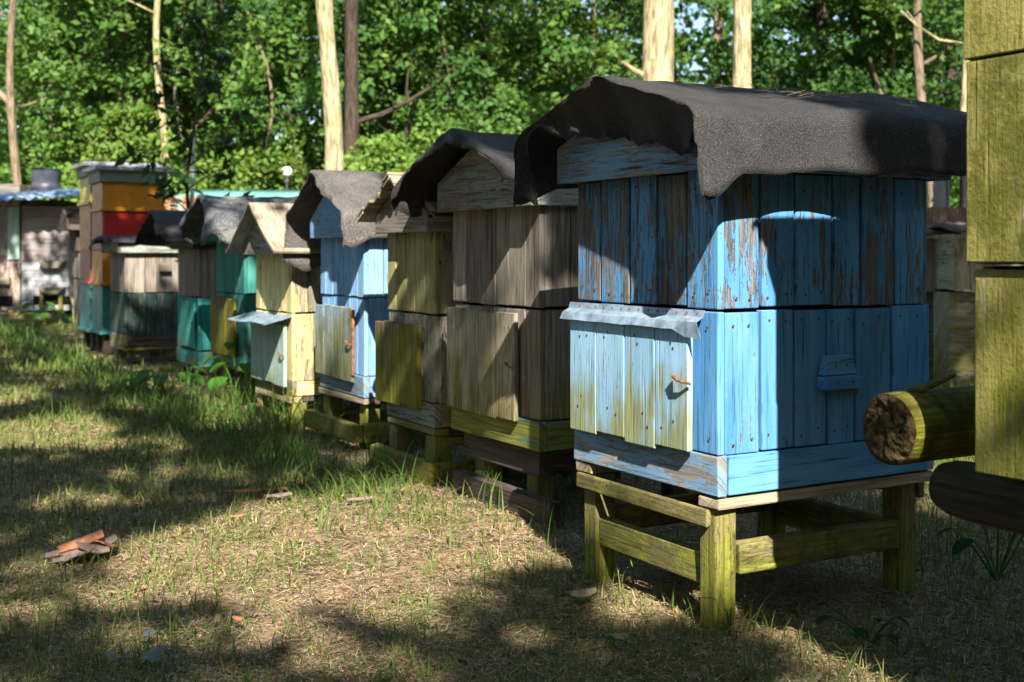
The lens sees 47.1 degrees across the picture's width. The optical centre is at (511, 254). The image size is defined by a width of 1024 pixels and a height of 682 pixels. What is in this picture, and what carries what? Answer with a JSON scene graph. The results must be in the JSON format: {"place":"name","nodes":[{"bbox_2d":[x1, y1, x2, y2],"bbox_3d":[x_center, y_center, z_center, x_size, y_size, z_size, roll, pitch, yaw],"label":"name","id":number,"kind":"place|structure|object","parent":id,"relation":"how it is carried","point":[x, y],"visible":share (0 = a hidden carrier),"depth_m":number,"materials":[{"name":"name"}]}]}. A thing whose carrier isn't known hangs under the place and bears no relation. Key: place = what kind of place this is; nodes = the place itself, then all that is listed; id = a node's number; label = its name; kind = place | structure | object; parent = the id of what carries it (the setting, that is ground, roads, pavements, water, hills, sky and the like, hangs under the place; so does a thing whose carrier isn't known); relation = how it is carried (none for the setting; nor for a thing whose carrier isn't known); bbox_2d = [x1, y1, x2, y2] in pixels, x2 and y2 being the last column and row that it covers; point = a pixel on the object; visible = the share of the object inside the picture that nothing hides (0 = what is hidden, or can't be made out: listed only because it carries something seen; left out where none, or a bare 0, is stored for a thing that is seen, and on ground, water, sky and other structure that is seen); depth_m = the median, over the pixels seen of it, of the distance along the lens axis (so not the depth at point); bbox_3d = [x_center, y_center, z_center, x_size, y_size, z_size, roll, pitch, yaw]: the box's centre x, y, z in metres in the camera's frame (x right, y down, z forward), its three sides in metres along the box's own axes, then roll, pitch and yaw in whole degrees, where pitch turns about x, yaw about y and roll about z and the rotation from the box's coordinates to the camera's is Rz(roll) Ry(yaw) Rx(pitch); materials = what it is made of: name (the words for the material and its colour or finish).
{"place":"outdoors","nodes":[
{"label":"outdoors","id":0,"kind":"place"},
{"bbox_2d":[0,0,961,145],"label":"sky","id":1,"kind":"structure","parent":0,"point":[699,23],"materials":[{"name":"white"}]},
{"bbox_2d":[0,310,1023,681],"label":"ground","id":2,"kind":"structure","parent":0,"point":[402,542],"depth_m":3.41,"materials":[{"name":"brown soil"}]},
{"bbox_2d":[0,201,22,309],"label":"beehive","id":3,"kind":"object","parent":2,"relation":"on","point":[12,261],"visible":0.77,"depth_m":15.99,"materials":[{"name":"grey wood"}]},
{"bbox_2d":[0,141,79,314],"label":"shrub","id":4,"kind":"object","parent":2,"relation":"on","point":[44,164],"visible":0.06,"depth_m":18.48,"materials":[{"name":"green plant"}]},
{"bbox_2d":[22,206,79,309],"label":"beehive","id":5,"kind":"object","parent":2,"relation":"on","point":[47,265],"visible":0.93,"depth_m":15.99,"materials":[{"name":"grey wood"}]},
{"bbox_2d":[0,200,78,206],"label":"roof board","id":6,"kind":"object","parent":5,"relation":"on","point":[46,203],"visible":0.49,"depth_m":16.00,"materials":[{"name":"brown wood"}]},
{"bbox_2d":[0,187,79,201],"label":"tin roof sheet","id":7,"kind":"object","parent":6,"relation":"on","point":[29,195],"visible":0.81,"depth_m":15.81,"materials":[{"name":"metal"}]},
{"bbox_2d":[30,169,61,191],"bbox_3d":[-6.499,-1.009,16.400,0.407,0.340,0.407,0,0,0],"label":"barrel","id":8,"kind":"object","parent":7,"relation":"on","point":[46,179],"visible":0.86,"depth_m":16.23,"materials":[{"name":"grey metal"}]},
{"bbox_2d":[0,99,122,313],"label":"shrub","id":9,"kind":"object","parent":2,"relation":"on","point":[41,134],"visible":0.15,"depth_m":18.81,"materials":[{"name":"green plant"}]},
{"bbox_2d":[0,0,122,311],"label":"tree","id":10,"kind":"object","parent":2,"relation":"on","point":[48,70],"visible":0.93,"depth_m":18.22,"materials":[{"name":"green plant"}]},
{"bbox_2d":[52,552,79,563],"bbox_3d":[-1.363,0.926,3.596,0.079,0.027,0.045,0,0,-12],"label":"bark piece","id":11,"kind":"object","parent":2,"relation":"on","point":[63,558],"visible":0.94,"depth_m":3.58,"materials":[{"name":"grey wood"}]},
{"bbox_2d":[59,548,93,555],"bbox_3d":[-1.338,0.916,3.628,0.106,0.026,0.071,0,0,0],"label":"bark piece","id":12,"kind":"object","parent":11,"relation":"on","point":[81,551],"visible":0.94,"depth_m":3.61,"materials":[{"name":"grey wood"}]},
{"bbox_2d":[56,529,103,553],"bbox_3d":[-1.347,0.893,3.664,0.134,0.052,0.085,0,0,-29],"label":"bark piece","id":13,"kind":"object","parent":12,"relation":"on","point":[88,538],"visible":0.97,"depth_m":3.65,"materials":[{"name":"brown wood"}]},
{"bbox_2d":[58,208,91,337],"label":"beehive","id":14,"kind":"object","parent":2,"relation":"on","point":[69,219],"visible":0.35,"depth_m":12.94,"materials":[{"name":"brown wood"}]},
{"bbox_2d":[0,0,152,313],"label":"tree","id":15,"kind":"object","parent":2,"relation":"on","point":[20,76],"visible":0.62,"depth_m":19.13,"materials":[{"name":"green plant"}]},
{"bbox_2d":[0,0,161,183],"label":"tree","id":16,"kind":"object","parent":2,"relation":"on","point":[17,51],"visible":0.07,"depth_m":21.83,"materials":[{"name":"green plant"}]},
{"bbox_2d":[83,331,95,350],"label":"hive stand","id":17,"kind":"object","parent":2,"relation":"on","point":[89,338],"visible":0.14,"depth_m":12.05,"materials":[{"name":"brown wood"}]},
{"bbox_2d":[71,161,162,331],"bbox_3d":[-4.059,-0.072,12.066,0.770,1.690,0.734,0,0,-30],"label":"beehive","id":18,"kind":"object","parent":17,"relation":"on","point":[85,203],"visible":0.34,"depth_m":11.84,"materials":[{"name":"brown paint"}]},
{"bbox_2d":[6,0,194,152],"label":"tree","id":19,"kind":"object","parent":2,"relation":"on","point":[123,91],"visible":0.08,"depth_m":19.90,"materials":[{"name":"green plant"}]},
{"bbox_2d":[22,0,186,159],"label":"tree","id":20,"kind":"object","parent":2,"relation":"on","point":[98,75],"visible":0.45,"depth_m":18.65,"materials":[{"name":"green plant"}]},
{"bbox_2d":[0,0,227,171],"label":"tree","id":21,"kind":"object","parent":2,"relation":"on","point":[5,154],"visible":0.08,"depth_m":21.26,"materials":[{"name":"green plant"}]},
{"bbox_2d":[46,93,197,208],"bbox_3d":[-5.891,-0.733,18.033,2.468,3.481,1.709,0,0,0],"label":"shrub","id":22,"kind":"object","parent":2,"relation":"on","point":[100,152],"visible":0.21,"depth_m":17.89,"materials":[{"name":"green plant"}]},
{"bbox_2d":[96,333,148,355],"bbox_3d":[-3.775,0.868,11.524,0.514,0.210,0.434,0,0,-30],"label":"hive stand","id":23,"kind":"object","parent":2,"relation":"on","point":[104,343],"visible":0.2,"depth_m":11.25,"materials":[{"name":"brown wood"}]},
{"bbox_2d":[83,165,173,334],"bbox_3d":[-3.765,-0.041,11.518,0.730,1.603,0.660,0,0,-30],"label":"beehive","id":24,"kind":"object","parent":23,"relation":"on","point":[123,203],"visible":0.58,"depth_m":11.26,"materials":[{"name":"orange paint"}]},
{"bbox_2d":[40,0,225,151],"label":"tree","id":25,"kind":"object","parent":2,"relation":"on","point":[205,22],"visible":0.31,"depth_m":20.01,"materials":[{"name":"green plant"}]},
{"bbox_2d":[110,343,176,363],"bbox_3d":[-3.352,0.896,10.725,0.478,0.152,0.670,0,0,-30],"label":"hive stand","id":26,"kind":"object","parent":2,"relation":"on","point":[132,353],"visible":0.77,"depth_m":10.49,"materials":[{"name":"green wood"}]},
{"bbox_2d":[89,235,178,347],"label":"beehive","id":27,"kind":"object","parent":26,"relation":"on","point":[144,295],"visible":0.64,"depth_m":10.46,"materials":[{"name":"green wood"}]},
{"bbox_2d":[117,365,208,392],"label":"weed plant","id":28,"kind":"object","parent":2,"relation":"on","point":[198,378],"visible":0.79,"depth_m":7.87,"materials":[{"name":"green plant"}]},
{"bbox_2d":[87,0,256,173],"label":"tree","id":29,"kind":"object","parent":2,"relation":"on","point":[149,25],"visible":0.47,"depth_m":19.70,"materials":[{"name":"green plant"}]},
{"bbox_2d":[105,62,247,185],"bbox_3d":[-6.010,-1.207,21.081,2.891,4.518,1.913,0,0,0],"label":"shrub","id":30,"kind":"object","parent":2,"relation":"on","point":[208,137],"visible":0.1,"depth_m":20.70,"materials":[{"name":"green plant"}]},
{"bbox_2d":[71,0,284,188],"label":"tree","id":31,"kind":"object","parent":2,"relation":"on","point":[155,13],"visible":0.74,"depth_m":17.90,"materials":[{"name":"green plant"}]},
{"bbox_2d":[113,2,269,209],"bbox_3d":[-2.770,-0.599,10.218,1.119,3.199,0.932,0,0,29],"label":"sapling","id":32,"kind":"object","parent":2,"relation":"on","point":[211,83],"visible":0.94,"depth_m":10.18,"materials":[{"name":"green plant"}]},
{"bbox_2d":[178,362,221,381],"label":"hive stand","id":33,"kind":"object","parent":2,"relation":"on","point":[188,366],"visible":0.27,"depth_m":8.78,"materials":[{"name":"brown wood"}]},
{"bbox_2d":[135,210,220,366],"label":"beehive","id":34,"kind":"object","parent":33,"relation":"on","point":[196,276],"visible":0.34,"depth_m":8.77,"materials":[{"name":"teal paint"}]},
{"bbox_2d":[180,300,194,347],"bbox_3d":[-2.457,0.524,8.902,0.030,0.346,0.437,0,0,-30],"label":"door","id":35,"kind":"structure","parent":34,"relation":"in","point":[187,308],"depth_m":8.90,"materials":[{"name":"teal paint"}]},
{"bbox_2d":[113,0,321,186],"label":"tree","id":36,"kind":"object","parent":2,"relation":"on","point":[221,3],"visible":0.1,"depth_m":21.92,"materials":[{"name":"green plant"}]},
{"bbox_2d":[164,142,277,206],"bbox_3d":[-4.491,-0.331,17.524,2.392,2.679,1.696,0,0,23],"label":"shrub","id":37,"kind":"object","parent":2,"relation":"on","point":[205,184],"visible":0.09,"depth_m":17.35,"materials":[{"name":"green plant"}]},
{"bbox_2d":[203,342,253,407],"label":"weed plant","id":38,"kind":"object","parent":2,"relation":"on","point":[245,368],"visible":0.69,"depth_m":7.27,"materials":[{"name":"green plant"}]},
{"bbox_2d":[168,189,299,295],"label":"tin shed","id":39,"kind":"structure","parent":2,"relation":"on","point":[272,193],"depth_m":15.44,"materials":[{"name":"teal paint"}]},
{"bbox_2d":[214,360,256,404],"bbox_3d":[-1.538,0.845,7.869,0.780,0.254,0.659,0,0,-30],"label":"hive stand","id":40,"kind":"object","parent":2,"relation":"on","point":[232,373],"visible":0.16,"depth_m":7.57,"materials":[{"name":"wood"}]},
{"bbox_2d":[179,194,297,365],"bbox_3d":[-1.603,0.160,7.854,1.148,1.114,0.924,0,0,-30],"label":"beehive","id":41,"kind":"object","parent":40,"relation":"on","point":[206,218],"visible":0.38,"depth_m":7.58,"materials":[{"name":"teal paint"}]},
{"bbox_2d":[210,296,236,356],"bbox_3d":[-1.911,0.471,7.751,0.040,0.380,0.565,0,0,-30],"label":"door","id":42,"kind":"structure","parent":41,"relation":"in","point":[222,330],"depth_m":7.74,"materials":[{"name":"yellow wood"}]},
{"bbox_2d":[131,0,370,184],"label":"tree","id":43,"kind":"object","parent":2,"relation":"on","point":[250,141],"visible":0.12,"depth_m":22.05,"materials":[{"name":"green plant"}]},
{"bbox_2d":[173,0,342,152],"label":"tree","id":44,"kind":"object","parent":2,"relation":"on","point":[230,72],"visible":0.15,"depth_m":19.91,"materials":[{"name":"green plant"}]},
{"bbox_2d":[151,0,373,189],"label":"tree","id":45,"kind":"object","parent":2,"relation":"on","point":[235,103],"visible":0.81,"depth_m":17.74,"materials":[{"name":"green plant"}]},
{"bbox_2d":[210,125,324,190],"bbox_3d":[-3.864,-0.529,18.448,2.333,3.071,1.515,0,0,0],"label":"shrub","id":46,"kind":"object","parent":2,"relation":"on","point":[281,161],"visible":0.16,"depth_m":18.34,"materials":[{"name":"green plant"}]},
{"bbox_2d":[227,0,398,180],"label":"tree","id":47,"kind":"object","parent":2,"relation":"on","point":[283,90],"visible":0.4,"depth_m":19.06,"materials":[{"name":"green plant"}]},
{"bbox_2d":[247,386,387,430],"bbox_3d":[-1.088,0.881,6.923,0.756,0.186,0.717,0,0,-30],"label":"hive stand","id":48,"kind":"object","parent":2,"relation":"on","point":[352,416],"visible":0.23,"depth_m":6.62,"materials":[{"name":"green wood"}]},
{"bbox_2d":[225,202,327,396],"bbox_3d":[-1.096,0.245,6.927,0.961,1.087,0.905,0,0,-30],"label":"beehive","id":49,"kind":"object","parent":48,"relation":"on","point":[289,297],"visible":0.41,"depth_m":6.60,"materials":[{"name":"yellow wood"}]},
{"bbox_2d":[251,322,286,386],"bbox_3d":[-1.411,0.562,6.768,0.040,0.352,0.613,0,0,-30],"label":"door","id":50,"kind":"structure","parent":49,"relation":"in","point":[269,341],"depth_m":6.74,"materials":[{"name":"white paint"}]},
{"bbox_2d":[315,0,343,169],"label":"tree","id":51,"kind":"object","parent":2,"relation":"on","point":[334,156],"visible":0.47,"depth_m":13.42,"materials":[{"name":"beige plant"}]},
{"bbox_2d":[280,77,409,179],"bbox_3d":[-2.893,-1.150,21.525,2.822,4.312,1.986,0,0,0],"label":"shrub","id":52,"kind":"object","parent":2,"relation":"on","point":[318,147],"visible":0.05,"depth_m":21.33,"materials":[{"name":"green plant"}]},
{"bbox_2d":[233,0,525,168],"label":"tree","id":53,"kind":"object","parent":2,"relation":"on","point":[349,11],"visible":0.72,"depth_m":16.95,"materials":[{"name":"green plant"}]},
{"bbox_2d":[321,122,440,172],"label":"shrub","id":54,"kind":"object","parent":2,"relation":"on","point":[378,159],"visible":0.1,"depth_m":16.43,"materials":[{"name":"green plant"}]},
{"bbox_2d":[225,0,537,171],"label":"tree","id":55,"kind":"object","parent":2,"relation":"on","point":[386,120],"visible":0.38,"depth_m":18.73,"materials":[{"name":"green plant"}]},
{"bbox_2d":[304,387,463,449],"bbox_3d":[-0.582,0.840,6.205,0.837,0.264,0.721,0,0,-30],"label":"hive stand","id":56,"kind":"object","parent":2,"relation":"on","point":[370,409],"visible":0.51,"depth_m":5.84,"materials":[{"name":"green wood"}]},
{"bbox_2d":[283,170,394,397],"bbox_3d":[-0.600,0.134,6.256,1.015,1.142,0.872,0,0,-30],"label":"beehive","id":57,"kind":"object","parent":56,"relation":"on","point":[351,259],"visible":0.48,"depth_m":5.95,"materials":[{"name":"blue paint"}]},
{"bbox_2d":[315,304,353,381],"bbox_3d":[-0.921,0.449,6.047,0.036,0.374,0.528,0,0,-30],"label":"door","id":58,"kind":"structure","parent":57,"relation":"in","point":[333,344],"depth_m":6.04,"materials":[{"name":"wood"}]},
{"bbox_2d":[339,0,511,150],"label":"tree","id":59,"kind":"object","parent":2,"relation":"on","point":[431,11],"visible":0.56,"depth_m":17.91,"materials":[{"name":"green plant"}]},
{"bbox_2d":[367,99,495,161],"bbox_3d":[-1.156,-0.631,17.523,2.614,3.277,1.868,0,0,0],"label":"shrub","id":60,"kind":"object","parent":2,"relation":"on","point":[426,114],"visible":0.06,"depth_m":17.19,"materials":[{"name":"green plant"}]},
{"bbox_2d":[289,0,575,148],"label":"tree","id":61,"kind":"object","parent":2,"relation":"on","point":[466,34],"visible":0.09,"depth_m":19.73,"materials":[{"name":"green plant"}]},
{"bbox_2d":[306,0,642,144],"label":"tree","id":62,"kind":"object","parent":2,"relation":"on","point":[395,38],"visible":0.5,"depth_m":17.89,"materials":[{"name":"green plant"}]},
{"bbox_2d":[370,415,579,487],"bbox_3d":[-0.150,0.848,5.280,0.797,0.248,0.641,0,0,-30],"label":"hive stand","id":63,"kind":"object","parent":2,"relation":"on","point":[440,442],"visible":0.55,"depth_m":4.95,"materials":[{"name":"green wood"}]},
{"bbox_2d":[357,172,463,427],"bbox_3d":[-0.144,0.185,5.262,0.918,1.076,0.636,0,0,-30],"label":"beehive","id":64,"kind":"object","parent":63,"relation":"on","point":[411,359],"visible":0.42,"depth_m":5.01,"materials":[{"name":"yellow wood"}]},
{"bbox_2d":[375,320,420,409],"bbox_3d":[-0.506,0.478,5.145,0.040,0.364,0.464,0,0,-30],"label":"door","id":65,"kind":"structure","parent":64,"relation":"in","point":[397,345],"depth_m":5.13,"materials":[{"name":"yellow wood"}]},
{"bbox_2d":[0,0,963,199],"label":"wood","id":66,"kind":"object","parent":2,"relation":"on","point":[698,59],"visible":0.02,"depth_m":29.06,"materials":[{"name":"green plant"}]},
{"bbox_2d":[446,82,565,133],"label":"shrub","id":67,"kind":"object","parent":2,"relation":"on","point":[511,128],"visible":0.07,"depth_m":17.02,"materials":[{"name":"green plant"}]},
{"bbox_2d":[1,353,1021,636],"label":"grass tufts","id":68,"kind":"object","parent":2,"relation":"on","point":[267,407],"visible":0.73,"depth_m":4.37,"materials":[{"name":"green plant"}]},
{"bbox_2d":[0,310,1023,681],"bbox_3d":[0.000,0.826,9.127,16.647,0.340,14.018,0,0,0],"label":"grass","id":69,"kind":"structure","parent":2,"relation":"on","point":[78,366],"depth_m":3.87,"materials":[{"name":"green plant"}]},
{"bbox_2d":[460,0,639,107],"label":"tree","id":70,"kind":"object","parent":2,"relation":"on","point":[529,43],"visible":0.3,"depth_m":18.59,"materials":[{"name":"green plant"}]},
{"bbox_2d":[440,0,695,130],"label":"tree","id":71,"kind":"object","parent":2,"relation":"on","point":[636,36],"visible":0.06,"depth_m":20.66,"materials":[{"name":"green plant"}]},
{"bbox_2d":[452,432,688,528],"bbox_3d":[0.271,0.838,4.586,0.762,0.269,0.756,0,0,-30],"label":"hive stand","id":72,"kind":"object","parent":2,"relation":"on","point":[533,465],"visible":0.48,"depth_m":4.35,"materials":[{"name":"brown wood"}]},
{"bbox_2d":[390,128,590,451],"bbox_3d":[0.187,0.115,4.689,1.090,1.176,0.904,0,0,-30],"label":"beehive","id":73,"kind":"object","parent":72,"relation":"on","point":[515,280],"visible":0.4,"depth_m":4.35,"materials":[{"name":"brown wood"}]},
{"bbox_2d":[447,307,517,420],"bbox_3d":[-0.124,0.413,4.494,0.038,0.402,0.565,0,0,-30],"label":"door","id":74,"kind":"structure","parent":73,"relation":"in","point":[482,347],"depth_m":4.47,"materials":[{"name":"grey wood"}]},
{"bbox_2d":[490,0,690,92],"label":"tree","id":75,"kind":"object","parent":2,"relation":"on","point":[515,8],"visible":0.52,"depth_m":17.71,"materials":[{"name":"green plant"}]},
{"bbox_2d":[532,0,732,88],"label":"tree","id":76,"kind":"object","parent":2,"relation":"on","point":[622,49],"visible":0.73,"depth_m":17.85,"materials":[{"name":"green plant"}]},
{"bbox_2d":[621,0,673,81],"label":"tree","id":77,"kind":"object","parent":2,"relation":"on","point":[658,43],"visible":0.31,"depth_m":11.37,"materials":[{"name":"beige plant"}]},
{"bbox_2d":[625,0,839,84],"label":"tree","id":78,"kind":"object","parent":2,"relation":"on","point":[764,12],"visible":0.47,"depth_m":17.05,"materials":[{"name":"green plant"}]},
{"bbox_2d":[732,0,750,87],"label":"tree","id":79,"kind":"object","parent":2,"relation":"on","point":[741,59],"visible":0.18,"depth_m":14.40,"materials":[{"name":"beige plant"}]},
{"bbox_2d":[576,459,932,633],"bbox_3d":[0.692,0.792,3.424,0.797,0.361,0.658,0,0,-30],"label":"hive stand","id":80,"kind":"object","parent":2,"relation":"on","point":[720,557],"visible":0.81,"depth_m":3.24,"materials":[{"name":"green wood"}]},
{"bbox_2d":[513,76,965,497],"bbox_3d":[0.694,0.053,3.434,1.105,1.117,0.907,0,0,-30],"label":"beehive","id":81,"kind":"object","parent":80,"relation":"on","point":[752,316],"visible":0.98,"depth_m":3.13,"materials":[{"name":"blue paint"}]},
{"bbox_2d":[570,320,692,451],"bbox_3d":[0.315,0.346,3.239,0.040,0.344,0.572,0,0,-30],"label":"door","id":82,"kind":"structure","parent":81,"relation":"in","point":[634,383],"depth_m":3.21,"materials":[{"name":"blue paint"}]},
{"bbox_2d":[695,38,841,89],"bbox_3d":[3.993,-1.027,17.045,3.157,4.067,2.058,0,0,0],"label":"shrub","id":83,"kind":"object","parent":2,"relation":"on","point":[714,71],"visible":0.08,"depth_m":16.82,"materials":[{"name":"green plant"}]},
{"bbox_2d":[675,0,961,109],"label":"tree","id":84,"kind":"object","parent":2,"relation":"on","point":[863,50],"visible":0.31,"depth_m":17.14,"materials":[{"name":"green plant"}]},
{"bbox_2d":[752,0,947,93],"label":"tree","id":85,"kind":"object","parent":2,"relation":"on","point":[808,24],"visible":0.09,"depth_m":18.09,"materials":[{"name":"green plant"}]},
{"bbox_2d":[751,0,963,97],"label":"tree","id":86,"kind":"object","parent":2,"relation":"on","point":[848,43],"visible":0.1,"depth_m":16.99,"materials":[{"name":"green plant"}]},
{"bbox_2d":[810,602,909,646],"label":"weed plant","id":87,"kind":"object","parent":2,"relation":"on","point":[859,631],"visible":0.93,"depth_m":2.87,"materials":[{"name":"green plant"}]},
{"bbox_2d":[763,0,963,207],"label":"tree","id":88,"kind":"object","parent":2,"relation":"on","point":[917,51],"visible":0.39,"depth_m":16.01,"materials":[{"name":"brown plant"}]},
{"bbox_2d":[779,51,955,205],"bbox_3d":[4.887,-0.957,16.610,3.064,3.926,1.945,0,0,0],"label":"shrub","id":89,"kind":"object","parent":2,"relation":"on","point":[852,76],"visible":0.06,"depth_m":16.33,"materials":[{"name":"green plant"}]},
{"bbox_2d":[832,0,963,198],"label":"tree","id":90,"kind":"object","parent":2,"relation":"on","point":[953,70],"visible":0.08,"depth_m":19.17,"materials":[{"name":"green plant"}]},
{"bbox_2d":[856,0,969,111],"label":"tree","id":91,"kind":"object","parent":2,"relation":"on","point":[897,5],"visible":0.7,"depth_m":16.24,"materials":[{"name":"green plant"}]},
{"bbox_2d":[923,292,932,380],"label":"support block","id":92,"kind":"structure","parent":2,"relation":"on","point":[929,301],"depth_m":8.70,"materials":[{"name":"wood"}]},
{"bbox_2d":[927,238,953,291],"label":"beehive","id":93,"kind":"object","parent":92,"relation":"on","point":[931,265],"visible":0.3,"depth_m":8.60,"materials":[{"name":"grey wood"}]},
{"bbox_2d":[933,291,974,386],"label":"support block","id":94,"kind":"structure","parent":2,"relation":"on","point":[953,331],"depth_m":8.30,"materials":[{"name":"brown wood"}]},
{"bbox_2d":[935,238,984,289],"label":"beehive","id":95,"kind":"object","parent":94,"relation":"on","point":[954,269],"visible":0.66,"depth_m":8.23,"materials":[{"name":"grey wood"}]},
{"bbox_2d":[927,175,1023,290],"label":"wooden shed","id":96,"kind":"structure","parent":2,"relation":"on","point":[941,210],"depth_m":12.00,"materials":[{"name":"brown wood"}]},
{"bbox_2d":[936,525,1023,582],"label":"weed plant","id":97,"kind":"object","parent":2,"relation":"on","point":[959,545],"visible":0.55,"depth_m":3.43,"materials":[{"name":"green plant"}]},
{"bbox_3d":[1.355,0.770,1.566,0.141,0.460,0.137,0,0,0],"label":"log post","id":98,"kind":"object","parent":2,"relation":"on","visible":0},
{"bbox_2d":[929,460,1023,534],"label":"log","id":99,"kind":"object","parent":98,"relation":"on","point":[963,490],"visible":0.93,"depth_m":2.26,"materials":[{"name":"brown wood"}]},
{"bbox_2d":[862,385,974,464],"bbox_3d":[1.247,0.360,2.691,1.111,0.150,0.148,0,0,-30],"label":"log","id":100,"kind":"object","parent":99,"relation":"on","point":[903,427],"visible":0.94,"depth_m":2.41,"materials":[{"name":"wood"}]},
{"bbox_2d":[906,373,956,392],"bbox_3d":[0.873,0.273,2.449,0.101,0.054,0.026,0,0,0],"label":"peeled splinter","id":101,"kind":"object","parent":100,"relation":"on","point":[925,387],"visible":0.91,"depth_m":2.44,"materials":[{"name":"wood"}]},
{"bbox_2d":[964,0,1023,480],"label":"beehive","id":102,"kind":"object","parent":99,"relation":"on","point":[994,42],"visible":1,"depth_m":2.15,"materials":[{"name":"yellow paint"}]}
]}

